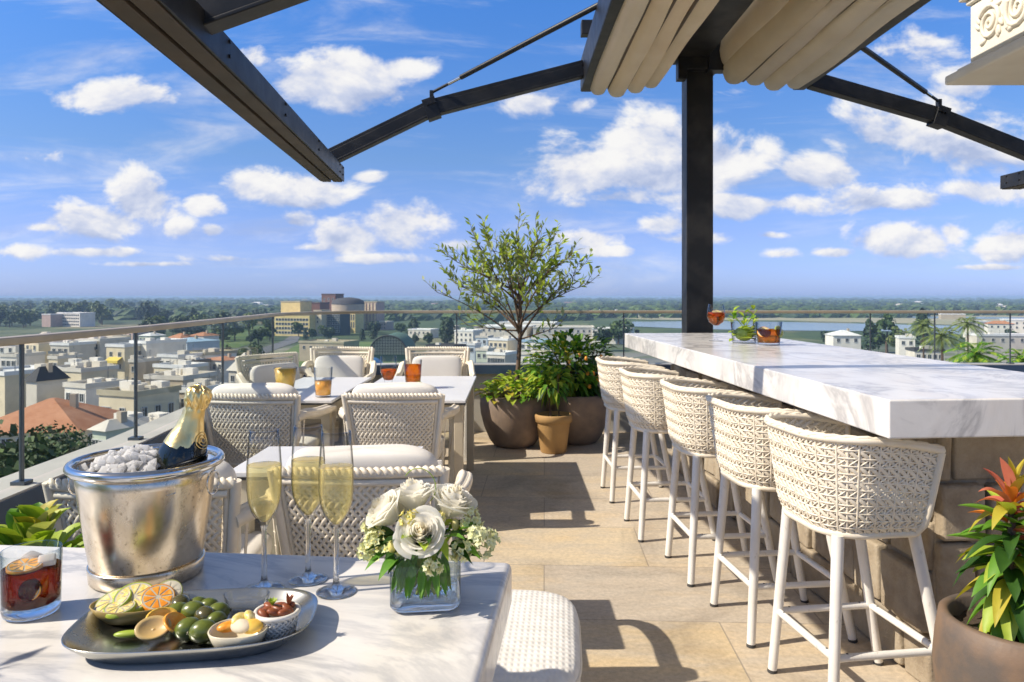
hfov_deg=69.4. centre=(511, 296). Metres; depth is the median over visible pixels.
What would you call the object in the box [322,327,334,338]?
tree
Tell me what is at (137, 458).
crushed ice
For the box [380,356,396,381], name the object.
cocktail glass
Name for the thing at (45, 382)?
house
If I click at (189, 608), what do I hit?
olive
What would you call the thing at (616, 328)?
tree
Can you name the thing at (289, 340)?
road
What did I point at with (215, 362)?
house
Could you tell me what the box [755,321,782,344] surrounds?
cocktail glass
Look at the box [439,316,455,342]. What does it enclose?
tree
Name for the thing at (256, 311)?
tree
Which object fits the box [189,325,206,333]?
tree
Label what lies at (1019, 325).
house
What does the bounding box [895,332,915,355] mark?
house
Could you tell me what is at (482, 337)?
house
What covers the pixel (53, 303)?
tree
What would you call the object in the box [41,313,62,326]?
hotel
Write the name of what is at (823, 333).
tree
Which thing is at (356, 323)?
office block
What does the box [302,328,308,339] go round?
tree
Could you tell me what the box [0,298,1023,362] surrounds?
ground
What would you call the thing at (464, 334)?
house
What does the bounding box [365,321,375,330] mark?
tree
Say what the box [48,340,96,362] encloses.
house
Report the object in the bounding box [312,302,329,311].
office block
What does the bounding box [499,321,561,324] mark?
house
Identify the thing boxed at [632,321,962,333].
river
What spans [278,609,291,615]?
nut
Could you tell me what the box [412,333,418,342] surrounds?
tree
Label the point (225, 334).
tree
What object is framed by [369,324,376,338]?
tree
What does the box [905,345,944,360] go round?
house
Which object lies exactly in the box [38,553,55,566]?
ice cube
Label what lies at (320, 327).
tree
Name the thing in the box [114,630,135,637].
green pod
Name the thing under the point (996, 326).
house
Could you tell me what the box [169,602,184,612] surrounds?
olive
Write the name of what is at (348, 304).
office block
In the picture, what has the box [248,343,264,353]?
tree
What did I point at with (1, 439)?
window
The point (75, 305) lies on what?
tree
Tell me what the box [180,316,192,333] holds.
tree
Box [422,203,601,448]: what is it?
potted tree
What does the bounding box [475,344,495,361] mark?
house
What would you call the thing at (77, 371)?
house
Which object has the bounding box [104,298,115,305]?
tree
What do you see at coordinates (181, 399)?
window
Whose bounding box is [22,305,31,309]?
tree
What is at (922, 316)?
tree
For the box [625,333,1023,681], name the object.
bar counter
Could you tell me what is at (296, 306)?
office block
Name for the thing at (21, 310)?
tree
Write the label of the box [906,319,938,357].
palm tree
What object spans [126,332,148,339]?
house
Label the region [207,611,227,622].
olive
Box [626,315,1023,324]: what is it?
sand bank
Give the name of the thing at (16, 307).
tree
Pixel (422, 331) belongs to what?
house
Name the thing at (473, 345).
house
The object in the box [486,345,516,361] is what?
house
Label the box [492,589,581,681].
woven stool
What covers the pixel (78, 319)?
building
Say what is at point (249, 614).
fruit piece
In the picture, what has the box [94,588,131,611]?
citrus slice
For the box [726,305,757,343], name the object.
drinking glass
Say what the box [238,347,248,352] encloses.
tree
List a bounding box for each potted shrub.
[520,328,618,444]
[524,364,572,453]
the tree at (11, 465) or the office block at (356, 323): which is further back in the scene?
the office block at (356, 323)
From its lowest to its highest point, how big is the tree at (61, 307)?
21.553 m
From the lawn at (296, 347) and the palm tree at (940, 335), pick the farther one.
the lawn at (296, 347)
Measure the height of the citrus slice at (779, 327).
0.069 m
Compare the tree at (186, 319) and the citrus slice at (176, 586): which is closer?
the citrus slice at (176, 586)
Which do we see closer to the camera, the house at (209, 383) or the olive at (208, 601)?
the olive at (208, 601)
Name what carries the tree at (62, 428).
on the ground at (18, 329)
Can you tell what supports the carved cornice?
attached to the building wall
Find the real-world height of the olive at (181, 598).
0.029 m
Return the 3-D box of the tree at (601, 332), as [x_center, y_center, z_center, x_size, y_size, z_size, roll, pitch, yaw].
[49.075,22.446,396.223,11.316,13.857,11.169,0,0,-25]
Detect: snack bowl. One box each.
[89,600,170,624]
[207,619,268,646]
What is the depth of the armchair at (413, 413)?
4.15 m
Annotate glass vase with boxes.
[390,538,460,612]
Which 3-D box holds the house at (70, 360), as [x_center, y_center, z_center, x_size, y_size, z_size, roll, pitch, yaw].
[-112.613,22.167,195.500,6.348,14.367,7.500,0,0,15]
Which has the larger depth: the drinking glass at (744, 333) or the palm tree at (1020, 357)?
the palm tree at (1020, 357)
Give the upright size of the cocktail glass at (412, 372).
0.195 m
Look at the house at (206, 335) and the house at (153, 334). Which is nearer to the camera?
the house at (206, 335)
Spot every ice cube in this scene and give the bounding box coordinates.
[21,551,42,558]
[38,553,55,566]
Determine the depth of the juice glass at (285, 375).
4.90 m
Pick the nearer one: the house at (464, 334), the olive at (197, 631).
the olive at (197, 631)
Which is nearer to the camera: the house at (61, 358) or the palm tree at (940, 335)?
the palm tree at (940, 335)
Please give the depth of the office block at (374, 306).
655.16 m
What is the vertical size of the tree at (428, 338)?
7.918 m
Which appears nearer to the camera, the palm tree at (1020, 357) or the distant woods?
the palm tree at (1020, 357)
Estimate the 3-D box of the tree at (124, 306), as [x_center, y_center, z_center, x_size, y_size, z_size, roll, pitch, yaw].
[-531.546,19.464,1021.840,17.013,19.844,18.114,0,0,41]
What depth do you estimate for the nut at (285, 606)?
0.96 m
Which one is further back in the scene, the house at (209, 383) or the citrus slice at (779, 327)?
the house at (209, 383)
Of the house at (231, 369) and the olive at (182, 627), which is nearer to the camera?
the olive at (182, 627)
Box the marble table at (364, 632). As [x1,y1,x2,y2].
[0,545,511,681]
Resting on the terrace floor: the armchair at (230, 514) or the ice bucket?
the armchair at (230, 514)
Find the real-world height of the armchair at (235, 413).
0.862 m
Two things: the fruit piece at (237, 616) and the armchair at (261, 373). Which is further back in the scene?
the armchair at (261, 373)
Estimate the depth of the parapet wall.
3.61 m
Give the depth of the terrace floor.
3.58 m
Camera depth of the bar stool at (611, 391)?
4.86 m
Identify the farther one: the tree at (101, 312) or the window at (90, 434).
the tree at (101, 312)
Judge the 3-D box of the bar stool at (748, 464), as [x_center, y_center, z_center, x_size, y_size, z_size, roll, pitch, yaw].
[1.081,0.887,3.057,0.501,0.932,0.519,0,0,-6]
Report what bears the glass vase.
on the marble table at (364, 632)
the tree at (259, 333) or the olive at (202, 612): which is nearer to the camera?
the olive at (202, 612)
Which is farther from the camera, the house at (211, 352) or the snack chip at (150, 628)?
the house at (211, 352)
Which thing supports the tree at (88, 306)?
on the ground at (18, 329)
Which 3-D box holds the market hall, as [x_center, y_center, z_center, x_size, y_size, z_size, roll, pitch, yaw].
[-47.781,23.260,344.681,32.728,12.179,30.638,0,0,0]
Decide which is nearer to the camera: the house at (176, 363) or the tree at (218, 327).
the house at (176, 363)
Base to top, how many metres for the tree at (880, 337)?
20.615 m
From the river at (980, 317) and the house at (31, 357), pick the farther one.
the river at (980, 317)
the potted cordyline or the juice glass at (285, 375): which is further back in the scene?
the juice glass at (285, 375)
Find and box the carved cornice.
[945,0,1023,84]
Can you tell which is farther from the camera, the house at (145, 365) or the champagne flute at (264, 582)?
the house at (145, 365)
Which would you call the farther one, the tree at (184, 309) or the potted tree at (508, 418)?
the tree at (184, 309)
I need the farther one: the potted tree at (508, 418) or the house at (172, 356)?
the house at (172, 356)
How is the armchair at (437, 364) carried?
on the terrace floor
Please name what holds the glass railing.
on the parapet wall
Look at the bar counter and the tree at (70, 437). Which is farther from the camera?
the tree at (70, 437)
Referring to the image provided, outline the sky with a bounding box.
[0,0,1023,297]
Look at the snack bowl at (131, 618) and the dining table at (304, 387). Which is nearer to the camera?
the snack bowl at (131, 618)
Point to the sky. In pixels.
(122, 175)
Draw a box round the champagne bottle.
[154,384,211,469]
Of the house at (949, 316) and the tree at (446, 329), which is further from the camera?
the house at (949, 316)
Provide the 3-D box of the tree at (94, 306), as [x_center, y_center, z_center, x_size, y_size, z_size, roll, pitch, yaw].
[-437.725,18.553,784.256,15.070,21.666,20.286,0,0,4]
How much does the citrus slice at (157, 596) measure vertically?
0.027 m
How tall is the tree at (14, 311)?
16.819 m
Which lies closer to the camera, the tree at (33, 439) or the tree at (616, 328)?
the tree at (33, 439)
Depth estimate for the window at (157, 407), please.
121.16 m
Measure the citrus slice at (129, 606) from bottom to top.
0.012 m
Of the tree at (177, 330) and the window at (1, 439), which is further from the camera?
the tree at (177, 330)
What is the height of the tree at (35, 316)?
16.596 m
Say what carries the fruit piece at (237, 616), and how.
in the snack bowl at (219, 639)
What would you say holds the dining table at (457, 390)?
on the terrace floor
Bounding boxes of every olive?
[169,594,190,604]
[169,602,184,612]
[172,617,199,640]
[181,600,204,617]
[186,619,215,643]
[191,596,205,601]
[194,606,214,619]
[201,598,217,605]
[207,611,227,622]
[210,602,231,615]
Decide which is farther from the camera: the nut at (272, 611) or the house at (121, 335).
the house at (121, 335)
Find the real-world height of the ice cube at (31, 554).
0.021 m
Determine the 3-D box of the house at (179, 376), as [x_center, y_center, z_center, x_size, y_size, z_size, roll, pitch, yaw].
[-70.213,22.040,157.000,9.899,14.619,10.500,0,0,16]
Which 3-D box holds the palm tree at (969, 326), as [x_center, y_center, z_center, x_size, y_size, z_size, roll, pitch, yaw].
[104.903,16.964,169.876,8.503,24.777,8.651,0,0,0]
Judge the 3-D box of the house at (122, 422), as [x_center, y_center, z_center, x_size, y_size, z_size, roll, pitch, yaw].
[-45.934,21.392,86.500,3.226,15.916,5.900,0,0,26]
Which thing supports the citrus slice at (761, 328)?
in the cocktail glass at (770, 335)
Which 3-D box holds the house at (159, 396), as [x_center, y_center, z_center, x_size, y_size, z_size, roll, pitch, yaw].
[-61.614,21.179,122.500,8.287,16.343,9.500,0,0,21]
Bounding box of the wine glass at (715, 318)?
[707,304,724,340]
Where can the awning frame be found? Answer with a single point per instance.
(634, 46)
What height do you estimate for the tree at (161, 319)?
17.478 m
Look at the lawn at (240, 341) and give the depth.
499.80 m
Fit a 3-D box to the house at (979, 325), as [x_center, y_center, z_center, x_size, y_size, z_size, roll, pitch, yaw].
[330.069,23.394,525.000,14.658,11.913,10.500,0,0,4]
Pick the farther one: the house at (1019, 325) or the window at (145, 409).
the house at (1019, 325)
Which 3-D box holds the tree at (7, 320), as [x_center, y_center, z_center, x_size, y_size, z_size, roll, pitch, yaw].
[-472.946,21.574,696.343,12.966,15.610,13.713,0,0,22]
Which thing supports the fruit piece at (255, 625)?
in the snack bowl at (219, 639)
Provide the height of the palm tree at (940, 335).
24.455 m
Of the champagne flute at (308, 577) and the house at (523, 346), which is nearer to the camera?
the champagne flute at (308, 577)
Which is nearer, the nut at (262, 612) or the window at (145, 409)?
the nut at (262, 612)
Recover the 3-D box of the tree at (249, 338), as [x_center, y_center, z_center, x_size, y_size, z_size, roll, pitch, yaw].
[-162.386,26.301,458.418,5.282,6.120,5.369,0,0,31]
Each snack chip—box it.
[134,615,171,640]
[145,607,176,617]
[163,612,185,632]
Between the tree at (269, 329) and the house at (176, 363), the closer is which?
the house at (176, 363)
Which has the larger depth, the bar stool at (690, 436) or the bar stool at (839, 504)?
the bar stool at (690, 436)
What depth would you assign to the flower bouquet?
1.06 m
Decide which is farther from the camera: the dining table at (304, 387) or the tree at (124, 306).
the tree at (124, 306)
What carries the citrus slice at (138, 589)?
in the snack bowl at (131, 618)
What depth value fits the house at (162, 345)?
229.28 m
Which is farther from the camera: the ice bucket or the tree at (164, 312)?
the tree at (164, 312)
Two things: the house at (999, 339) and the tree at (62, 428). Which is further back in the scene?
the house at (999, 339)
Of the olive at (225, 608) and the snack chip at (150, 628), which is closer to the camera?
the snack chip at (150, 628)
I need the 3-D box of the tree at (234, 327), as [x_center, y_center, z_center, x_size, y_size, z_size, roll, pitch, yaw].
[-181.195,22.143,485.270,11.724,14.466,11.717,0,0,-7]
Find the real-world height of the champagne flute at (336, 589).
0.244 m
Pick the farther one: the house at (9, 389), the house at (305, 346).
the house at (305, 346)
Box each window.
[0,438,10,447]
[79,393,84,402]
[88,432,92,445]
[141,406,147,415]
[155,404,160,411]
[168,402,173,412]
[180,398,183,407]
[230,375,234,381]
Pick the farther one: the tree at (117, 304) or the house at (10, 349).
the tree at (117, 304)
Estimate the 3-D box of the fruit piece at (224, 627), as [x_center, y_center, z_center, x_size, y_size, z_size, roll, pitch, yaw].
[-0.360,0.420,0.941,0.030,0.013,0.015,0,0,-29]
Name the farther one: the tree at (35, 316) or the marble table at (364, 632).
the tree at (35, 316)
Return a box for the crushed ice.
[78,444,175,495]
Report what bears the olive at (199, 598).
on the serving tray
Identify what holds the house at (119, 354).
on the ground at (18, 329)
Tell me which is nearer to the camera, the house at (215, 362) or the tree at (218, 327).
the house at (215, 362)
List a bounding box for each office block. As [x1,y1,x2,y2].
[274,315,314,335]
[280,301,311,312]
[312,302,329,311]
[313,310,329,335]
[321,294,343,310]
[327,314,349,335]
[331,297,364,329]
[350,314,363,332]
[364,301,384,328]
[379,321,393,329]
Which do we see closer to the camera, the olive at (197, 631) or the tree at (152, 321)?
the olive at (197, 631)
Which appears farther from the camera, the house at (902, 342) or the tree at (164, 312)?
the tree at (164, 312)
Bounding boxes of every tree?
[0,308,6,326]
[0,419,84,477]
[0,427,76,465]
[2,311,14,327]
[10,309,16,325]
[11,305,21,309]
[13,311,32,327]
[16,309,34,326]
[18,423,86,455]
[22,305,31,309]
[28,420,97,455]
[29,309,39,325]
[44,302,63,313]
[48,301,57,311]
[55,303,68,312]
[68,302,83,311]
[86,302,112,322]
[90,304,107,323]
[94,305,110,324]
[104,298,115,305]
[114,302,121,307]
[120,303,133,308]
[135,307,143,320]
[137,318,158,332]
[140,301,158,317]
[140,315,166,332]
[142,312,150,320]
[156,309,168,318]
[168,314,183,322]
[172,317,190,332]
[180,306,190,312]
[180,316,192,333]
[188,307,196,317]
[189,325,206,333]
[190,314,207,328]
[210,313,219,333]
[213,323,230,340]
[216,312,231,339]
[217,330,228,339]
[227,321,244,340]
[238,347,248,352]
[240,312,254,334]
[246,334,253,342]
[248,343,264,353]
[250,327,265,342]
[252,309,263,314]
[262,319,270,327]
[265,324,276,340]
[291,322,303,336]
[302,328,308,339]
[307,328,316,336]
[318,325,326,337]
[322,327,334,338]
[359,329,365,340]
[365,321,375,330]
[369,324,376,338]
[373,321,381,333]
[394,322,406,332]
[412,318,418,327]
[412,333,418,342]
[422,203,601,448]
[423,332,433,343]
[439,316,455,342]
[593,326,612,348]
[607,318,632,343]
[646,313,655,318]
[820,330,826,341]
[861,318,879,351]
[872,313,902,352]
[886,325,906,346]
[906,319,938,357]
[911,308,933,344]
[917,327,967,360]
[942,341,1011,361]
[947,316,988,360]
[996,348,1023,361]
[1004,329,1016,332]
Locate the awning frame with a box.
[96,0,1023,332]
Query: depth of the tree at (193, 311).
692.57 m
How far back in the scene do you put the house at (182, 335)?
332.61 m
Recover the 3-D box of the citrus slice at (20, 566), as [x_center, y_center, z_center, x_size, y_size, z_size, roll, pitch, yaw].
[-0.686,0.380,1.042,0.045,0.012,0.045,0,0,-20]
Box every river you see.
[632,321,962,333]
[638,314,1023,318]
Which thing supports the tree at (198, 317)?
on the ground at (18, 329)
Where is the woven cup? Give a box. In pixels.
[254,600,300,641]
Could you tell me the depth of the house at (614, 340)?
455.15 m
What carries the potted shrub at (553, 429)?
on the terrace floor
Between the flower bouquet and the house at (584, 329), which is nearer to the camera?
the flower bouquet
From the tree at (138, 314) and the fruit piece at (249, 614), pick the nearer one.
the fruit piece at (249, 614)
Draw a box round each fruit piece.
[217,620,231,632]
[231,612,244,623]
[231,619,248,633]
[244,610,254,619]
[245,618,262,633]
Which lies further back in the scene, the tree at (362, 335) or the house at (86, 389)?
the tree at (362, 335)
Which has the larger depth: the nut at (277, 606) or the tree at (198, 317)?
the tree at (198, 317)
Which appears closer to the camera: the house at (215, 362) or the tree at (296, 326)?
the house at (215, 362)
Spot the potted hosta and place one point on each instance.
(33, 523)
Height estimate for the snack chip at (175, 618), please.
0.022 m
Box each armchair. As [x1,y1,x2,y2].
[42,460,275,554]
[204,383,336,467]
[235,352,345,445]
[265,444,472,560]
[300,346,376,431]
[338,382,459,519]
[395,346,475,461]
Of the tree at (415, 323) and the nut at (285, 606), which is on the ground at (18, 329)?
the tree at (415, 323)
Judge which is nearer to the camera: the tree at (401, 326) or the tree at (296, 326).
the tree at (296, 326)
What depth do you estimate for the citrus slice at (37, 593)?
1.02 m
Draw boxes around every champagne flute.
[245,427,284,587]
[288,425,327,586]
[316,430,355,599]
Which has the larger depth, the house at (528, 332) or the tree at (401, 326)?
the tree at (401, 326)
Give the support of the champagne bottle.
in the ice bucket
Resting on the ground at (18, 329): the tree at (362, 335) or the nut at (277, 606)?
the tree at (362, 335)
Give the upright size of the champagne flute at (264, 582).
0.244 m
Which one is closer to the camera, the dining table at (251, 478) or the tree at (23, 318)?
the dining table at (251, 478)
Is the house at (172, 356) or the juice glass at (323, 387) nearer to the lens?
the juice glass at (323, 387)
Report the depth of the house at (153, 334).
381.78 m
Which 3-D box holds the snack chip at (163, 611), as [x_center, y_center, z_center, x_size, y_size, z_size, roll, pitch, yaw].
[-0.462,0.425,0.976,0.027,0.022,0.044,0,0,43]
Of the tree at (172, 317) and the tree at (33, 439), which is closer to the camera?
the tree at (33, 439)
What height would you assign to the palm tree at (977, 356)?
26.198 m
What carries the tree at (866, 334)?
on the ground at (18, 329)
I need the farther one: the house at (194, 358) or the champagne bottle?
the house at (194, 358)
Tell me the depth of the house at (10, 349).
254.02 m
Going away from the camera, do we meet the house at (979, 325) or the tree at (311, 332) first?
the tree at (311, 332)
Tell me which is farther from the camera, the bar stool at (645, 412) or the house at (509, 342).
the house at (509, 342)
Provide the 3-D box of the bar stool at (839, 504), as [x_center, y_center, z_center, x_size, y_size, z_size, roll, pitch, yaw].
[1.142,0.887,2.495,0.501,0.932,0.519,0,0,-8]
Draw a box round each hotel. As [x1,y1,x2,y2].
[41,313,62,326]
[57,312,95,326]
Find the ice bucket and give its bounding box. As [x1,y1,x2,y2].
[63,443,224,592]
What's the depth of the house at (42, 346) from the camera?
240.54 m
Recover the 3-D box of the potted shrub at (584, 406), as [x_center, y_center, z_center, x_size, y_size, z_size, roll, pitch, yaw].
[0.538,0.820,6.856,1.019,1.060,0.842,0,0,0]
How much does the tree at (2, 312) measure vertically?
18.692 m
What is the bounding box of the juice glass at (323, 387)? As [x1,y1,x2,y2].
[314,366,332,397]
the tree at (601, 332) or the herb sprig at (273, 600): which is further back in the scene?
the tree at (601, 332)
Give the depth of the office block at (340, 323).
553.47 m
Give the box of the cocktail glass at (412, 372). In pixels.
[404,359,421,381]
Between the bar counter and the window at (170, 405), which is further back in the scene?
the window at (170, 405)
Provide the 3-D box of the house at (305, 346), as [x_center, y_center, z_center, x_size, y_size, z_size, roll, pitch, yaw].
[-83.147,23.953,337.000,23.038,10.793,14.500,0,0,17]
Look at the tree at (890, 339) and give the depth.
371.48 m
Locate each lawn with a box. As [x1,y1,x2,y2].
[208,326,270,347]
[285,342,399,367]
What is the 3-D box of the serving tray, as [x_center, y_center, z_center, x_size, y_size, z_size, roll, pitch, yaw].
[-0.417,0.437,0.981,0.306,0.024,0.188,0,0,-7]
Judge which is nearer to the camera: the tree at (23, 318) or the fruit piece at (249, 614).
the fruit piece at (249, 614)
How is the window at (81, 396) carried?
in the house at (86, 389)
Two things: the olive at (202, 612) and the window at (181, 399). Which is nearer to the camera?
the olive at (202, 612)
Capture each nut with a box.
[258,608,269,617]
[267,608,278,615]
[271,604,281,609]
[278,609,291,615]
[281,603,293,612]
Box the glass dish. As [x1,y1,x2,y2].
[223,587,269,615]
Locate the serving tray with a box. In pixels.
[61,587,317,664]
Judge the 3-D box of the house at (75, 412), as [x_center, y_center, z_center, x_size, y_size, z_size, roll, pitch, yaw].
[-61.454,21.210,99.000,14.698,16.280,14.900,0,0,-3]
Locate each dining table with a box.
[233,446,423,554]
[294,377,371,445]
[374,376,475,483]
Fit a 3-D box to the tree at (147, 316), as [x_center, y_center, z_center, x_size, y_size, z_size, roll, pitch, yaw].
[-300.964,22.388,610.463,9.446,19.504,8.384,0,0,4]
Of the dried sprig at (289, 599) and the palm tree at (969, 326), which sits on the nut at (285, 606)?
the dried sprig at (289, 599)
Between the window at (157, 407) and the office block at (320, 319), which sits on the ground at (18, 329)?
the office block at (320, 319)
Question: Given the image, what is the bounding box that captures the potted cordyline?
[932,457,1023,681]
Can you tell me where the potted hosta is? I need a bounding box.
[0,499,84,547]
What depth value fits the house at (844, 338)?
300.23 m
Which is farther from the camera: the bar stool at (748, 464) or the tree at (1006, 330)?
the tree at (1006, 330)
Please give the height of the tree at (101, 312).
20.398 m
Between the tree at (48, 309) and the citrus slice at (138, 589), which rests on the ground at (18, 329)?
the tree at (48, 309)
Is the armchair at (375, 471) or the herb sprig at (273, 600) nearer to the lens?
the herb sprig at (273, 600)
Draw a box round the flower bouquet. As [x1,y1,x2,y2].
[356,468,500,599]
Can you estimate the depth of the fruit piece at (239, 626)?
0.93 m
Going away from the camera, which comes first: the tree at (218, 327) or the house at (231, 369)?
the house at (231, 369)
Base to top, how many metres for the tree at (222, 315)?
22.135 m
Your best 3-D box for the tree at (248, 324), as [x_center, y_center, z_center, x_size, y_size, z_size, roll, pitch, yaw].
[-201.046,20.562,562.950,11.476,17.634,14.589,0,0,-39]
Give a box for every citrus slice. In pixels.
[5,557,42,574]
[32,587,40,599]
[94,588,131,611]
[103,601,135,618]
[112,582,151,611]
[140,584,174,610]
[160,579,182,595]
[757,327,768,336]
[775,326,782,336]
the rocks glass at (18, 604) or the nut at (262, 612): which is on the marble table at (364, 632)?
the rocks glass at (18, 604)
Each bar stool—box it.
[595,356,676,503]
[619,366,715,542]
[660,377,776,586]
[706,391,857,648]
[763,411,945,681]
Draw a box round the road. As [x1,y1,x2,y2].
[262,336,299,353]
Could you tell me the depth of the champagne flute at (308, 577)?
1.17 m
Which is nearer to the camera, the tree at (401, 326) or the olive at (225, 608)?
the olive at (225, 608)
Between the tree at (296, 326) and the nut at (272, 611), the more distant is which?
the tree at (296, 326)
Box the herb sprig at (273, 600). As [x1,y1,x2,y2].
[268,597,276,605]
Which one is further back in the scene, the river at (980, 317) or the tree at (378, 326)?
the river at (980, 317)
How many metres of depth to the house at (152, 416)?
91.07 m
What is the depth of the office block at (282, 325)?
545.97 m
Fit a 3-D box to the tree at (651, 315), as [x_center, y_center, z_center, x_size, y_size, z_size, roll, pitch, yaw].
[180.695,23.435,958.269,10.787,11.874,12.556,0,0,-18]
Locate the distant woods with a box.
[0,296,1023,321]
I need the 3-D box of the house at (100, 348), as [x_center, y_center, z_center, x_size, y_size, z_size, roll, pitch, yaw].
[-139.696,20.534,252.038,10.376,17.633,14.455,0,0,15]
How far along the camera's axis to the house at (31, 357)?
207.41 m
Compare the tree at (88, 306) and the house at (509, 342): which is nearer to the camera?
the house at (509, 342)
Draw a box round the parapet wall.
[0,362,1023,524]
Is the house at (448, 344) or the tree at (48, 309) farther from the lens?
the tree at (48, 309)
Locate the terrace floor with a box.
[255,432,918,681]
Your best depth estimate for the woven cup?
0.94 m
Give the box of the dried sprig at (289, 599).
[286,593,294,604]
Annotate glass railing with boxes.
[0,310,1023,485]
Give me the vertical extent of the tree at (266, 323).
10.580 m
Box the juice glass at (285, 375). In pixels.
[273,367,296,386]
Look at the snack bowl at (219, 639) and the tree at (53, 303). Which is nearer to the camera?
the snack bowl at (219, 639)
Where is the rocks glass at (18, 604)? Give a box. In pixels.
[0,540,62,622]
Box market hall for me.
[370,332,426,361]
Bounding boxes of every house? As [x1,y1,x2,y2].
[0,345,18,352]
[0,346,45,366]
[0,360,45,416]
[0,393,119,447]
[24,339,73,363]
[24,363,69,406]
[47,348,83,364]
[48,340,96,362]
[56,360,118,381]
[62,368,125,405]
[64,353,106,364]
[74,336,130,359]
[86,411,147,444]
[96,375,181,415]
[105,340,143,379]
[110,334,130,339]
[114,407,168,421]
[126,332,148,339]
[128,350,160,382]
[129,337,186,356]
[138,331,165,339]
[143,367,216,384]
[152,359,207,372]
[157,350,202,362]
[169,332,193,337]
[173,353,210,370]
[179,375,225,408]
[183,335,219,350]
[190,345,237,357]
[191,330,218,339]
[210,353,235,382]
[226,350,257,382]
[298,338,359,360]
[408,328,438,337]
[426,339,466,357]
[454,328,482,343]
[458,338,481,361]
[474,324,533,337]
[475,333,493,346]
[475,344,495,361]
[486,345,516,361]
[488,332,517,350]
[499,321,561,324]
[521,337,550,350]
[521,349,555,361]
[533,325,593,342]
[592,327,634,343]
[825,328,861,348]
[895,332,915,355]
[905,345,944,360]
[938,314,965,318]
[962,321,989,336]
[965,330,1023,361]
[984,320,1014,332]
[1000,319,1023,332]
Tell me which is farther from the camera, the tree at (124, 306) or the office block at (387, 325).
the tree at (124, 306)
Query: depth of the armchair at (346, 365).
6.46 m
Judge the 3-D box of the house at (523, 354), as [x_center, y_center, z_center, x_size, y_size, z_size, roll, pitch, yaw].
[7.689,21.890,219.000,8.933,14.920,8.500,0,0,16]
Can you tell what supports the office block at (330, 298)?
on the ground at (18, 329)
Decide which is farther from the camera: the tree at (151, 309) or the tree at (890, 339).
the tree at (151, 309)
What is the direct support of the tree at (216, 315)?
on the ground at (18, 329)

